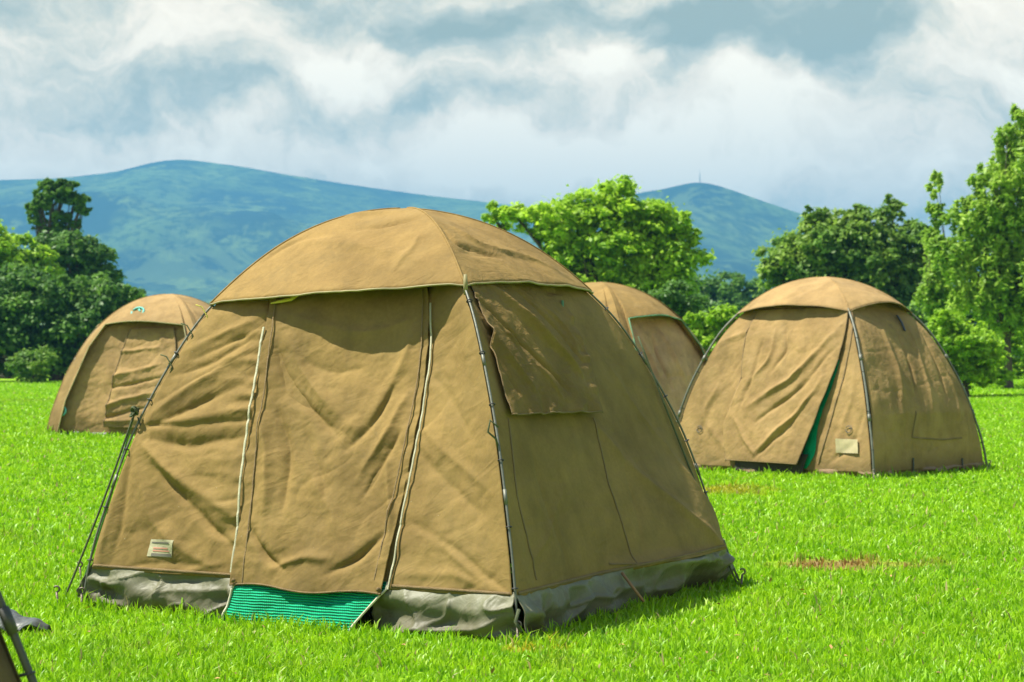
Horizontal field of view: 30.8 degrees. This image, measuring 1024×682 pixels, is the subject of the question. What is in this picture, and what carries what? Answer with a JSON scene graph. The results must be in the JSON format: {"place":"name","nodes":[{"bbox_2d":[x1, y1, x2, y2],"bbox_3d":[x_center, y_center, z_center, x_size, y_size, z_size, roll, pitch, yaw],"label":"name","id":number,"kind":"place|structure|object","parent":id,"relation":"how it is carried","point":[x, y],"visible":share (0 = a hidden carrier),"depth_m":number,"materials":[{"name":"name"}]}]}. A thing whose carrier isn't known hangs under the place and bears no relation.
{"place":"outdoors","nodes":[
{"label":"outdoors","id":0,"kind":"place"},
{"bbox_2d":[0,160,575,300],"bbox_3d":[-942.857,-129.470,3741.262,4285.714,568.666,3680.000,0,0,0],"label":"hills","id":1,"kind":"structure","parent":0,"point":[204,231],"depth_m":3486.48,"materials":[{"name":"blue plant"}]},
{"bbox_2d":[0,362,1023,681],"bbox_3d":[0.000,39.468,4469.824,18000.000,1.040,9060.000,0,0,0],"label":"ground","id":2,"kind":"structure","parent":0,"point":[366,616],"depth_m":8.60,"materials":[{"name":"green plant"}]},
{"bbox_2d":[0,591,37,681],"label":"dome tent","id":3,"kind":"object","parent":2,"relation":"on","point":[8,671],"visible":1,"depth_m":4.29,"materials":[{"name":"fabric"}]},
{"bbox_2d":[0,609,51,631],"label":"groundsheet","id":4,"kind":"object","parent":2,"relation":"on","point":[21,621],"visible":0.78,"depth_m":8.00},
{"bbox_2d":[5,343,59,382],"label":"round bush","id":5,"kind":"object","parent":2,"relation":"on","point":[34,366],"visible":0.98,"depth_m":75.63,"materials":[{"name":"green plant"}]},
{"bbox_2d":[0,219,66,378],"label":"broadleaf tree","id":6,"kind":"object","parent":2,"relation":"on","point":[41,255],"visible":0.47,"depth_m":87.69,"materials":[{"name":"green plant"}]},
{"bbox_2d":[24,176,92,270],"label":"umbrella tree","id":7,"kind":"object","parent":2,"relation":"on","point":[60,191],"visible":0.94,"depth_m":99.78,"materials":[{"name":"green plant"}]},
{"bbox_2d":[0,259,146,380],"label":"spreading shrub","id":8,"kind":"object","parent":2,"relation":"on","point":[30,301],"visible":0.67,"depth_m":79.08,"materials":[{"name":"green plant"}]},
{"bbox_2d":[32,229,129,337],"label":"broadleaf tree","id":9,"kind":"object","parent":2,"relation":"on","point":[85,255],"visible":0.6,"depth_m":91.45,"materials":[{"name":"green plant"}]},
{"bbox_2d":[47,294,212,436],"bbox_3d":[-4.944,0.384,26.892,2.597,2.139,2.604,0,-1,16],"label":"dome tent","id":10,"kind":"object","parent":2,"relation":"on","point":[116,370],"visible":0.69,"depth_m":26.06,"materials":[{"name":"fabric"}]},
{"bbox_2d":[54,207,745,642],"bbox_3d":[-0.708,0.353,9.587,3.282,2.062,2.565,0,-1,29],"label":"dome tent","id":11,"kind":"object","parent":2,"relation":"on","point":[412,419],"visible":0.99,"depth_m":8.67,"materials":[{"name":"fabric"}]},
{"bbox_2d":[45,510,1007,681],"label":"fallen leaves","id":12,"kind":"object","parent":2,"relation":"on","point":[770,580],"visible":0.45,"depth_m":7.53,"materials":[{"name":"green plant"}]},
{"bbox_2d":[480,174,716,307],"bbox_3d":[2.905,-1.778,62.132,7.941,7.596,4.097,0,0,0],"label":"broadleaf tree","id":13,"kind":"object","parent":2,"relation":"on","point":[657,239],"visible":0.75,"depth_m":61.37,"materials":[{"name":"green plant"}]},
{"bbox_2d":[585,282,707,425],"bbox_3d":[1.125,0.356,23.890,2.762,2.237,2.752,0,-1,35],"label":"dome tent","id":14,"kind":"object","parent":2,"relation":"on","point":[675,352],"visible":0.29,"depth_m":23.47,"materials":[{"name":"fabric"}]},
{"bbox_2d":[643,276,720,328],"bbox_3d":[4.019,-0.028,56.164,5.034,3.924,2.888,0,0,0],"label":"leafy shrub","id":15,"kind":"object","parent":2,"relation":"on","point":[670,296],"visible":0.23,"depth_m":55.52,"materials":[{"name":"green plant"}]},
{"bbox_2d":[682,303,743,356],"bbox_3d":[5.424,0.405,49.971,2.763,2.986,2.228,0,0,0],"label":"leafy shrub","id":16,"kind":"object","parent":2,"relation":"on","point":[706,333],"visible":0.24,"depth_m":49.75,"materials":[{"name":"green plant"}]},
{"bbox_2d":[690,268,769,327],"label":"broadleaf tree","id":17,"kind":"object","parent":2,"relation":"on","point":[731,293],"visible":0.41,"depth_m":149.03,"materials":[{"name":"green plant"}]},
{"bbox_2d":[676,276,990,478],"bbox_3d":[3.310,0.389,19.727,2.708,2.148,2.236,0,-1,45],"label":"dome tent","id":18,"kind":"object","parent":2,"relation":"on","point":[825,374],"visible":0.98,"depth_m":19.02,"materials":[{"name":"fabric"}]},
{"bbox_2d":[750,193,946,307],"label":"broadleaf tree","id":19,"kind":"object","parent":2,"relation":"on","point":[858,246],"visible":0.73,"depth_m":73.13,"materials":[{"name":"green plant"}]},
{"bbox_2d":[910,168,951,332],"bbox_3d":[13.232,-1.800,58.011,1.606,7.143,1.564,0,-1,10],"label":"slender tree","id":20,"kind":"object","parent":2,"relation":"on","point":[933,293],"visible":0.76,"depth_m":57.89,"materials":[{"name":"green plant"}]},
{"bbox_2d":[906,283,1015,366],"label":"spreading shrub","id":21,"kind":"object","parent":2,"relation":"on","point":[918,312],"visible":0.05,"depth_m":69.06,"materials":[{"name":"green plant"}]},
{"bbox_2d":[927,308,1016,396],"bbox_3d":[12.195,0.461,50.012,2.670,2.689,1.953,0,-1,-29],"label":"leafy shrub","id":22,"kind":"object","parent":2,"relation":"on","point":[967,348],"visible":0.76,"depth_m":49.60,"materials":[{"name":"green plant"}]},
{"bbox_2d":[926,103,1023,387],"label":"feathery tree","id":23,"kind":"object","parent":2,"relation":"on","point":[995,221],"visible":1,"depth_m":55.62,"materials":[{"name":"green plant"}]},
{"bbox_2d":[992,317,1023,377],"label":"leafy shrub","id":24,"kind":"object","parent":2,"relation":"on","point":[1016,346],"visible":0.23,"depth_m":65.67,"materials":[{"name":"green plant"}]},
{"bbox_2d":[0,0,1023,254],"label":"sky","id":25,"kind":"structure","parent":0,"point":[792,105],"materials":[{"name":"white"}]},
{"bbox_2d":[596,183,985,296],"bbox_3d":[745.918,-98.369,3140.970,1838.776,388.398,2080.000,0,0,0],"label":"hills","id":26,"kind":"structure","parent":0,"point":[736,228],"depth_m":3250.32,"materials":[{"name":"blue plant"}]}
]}

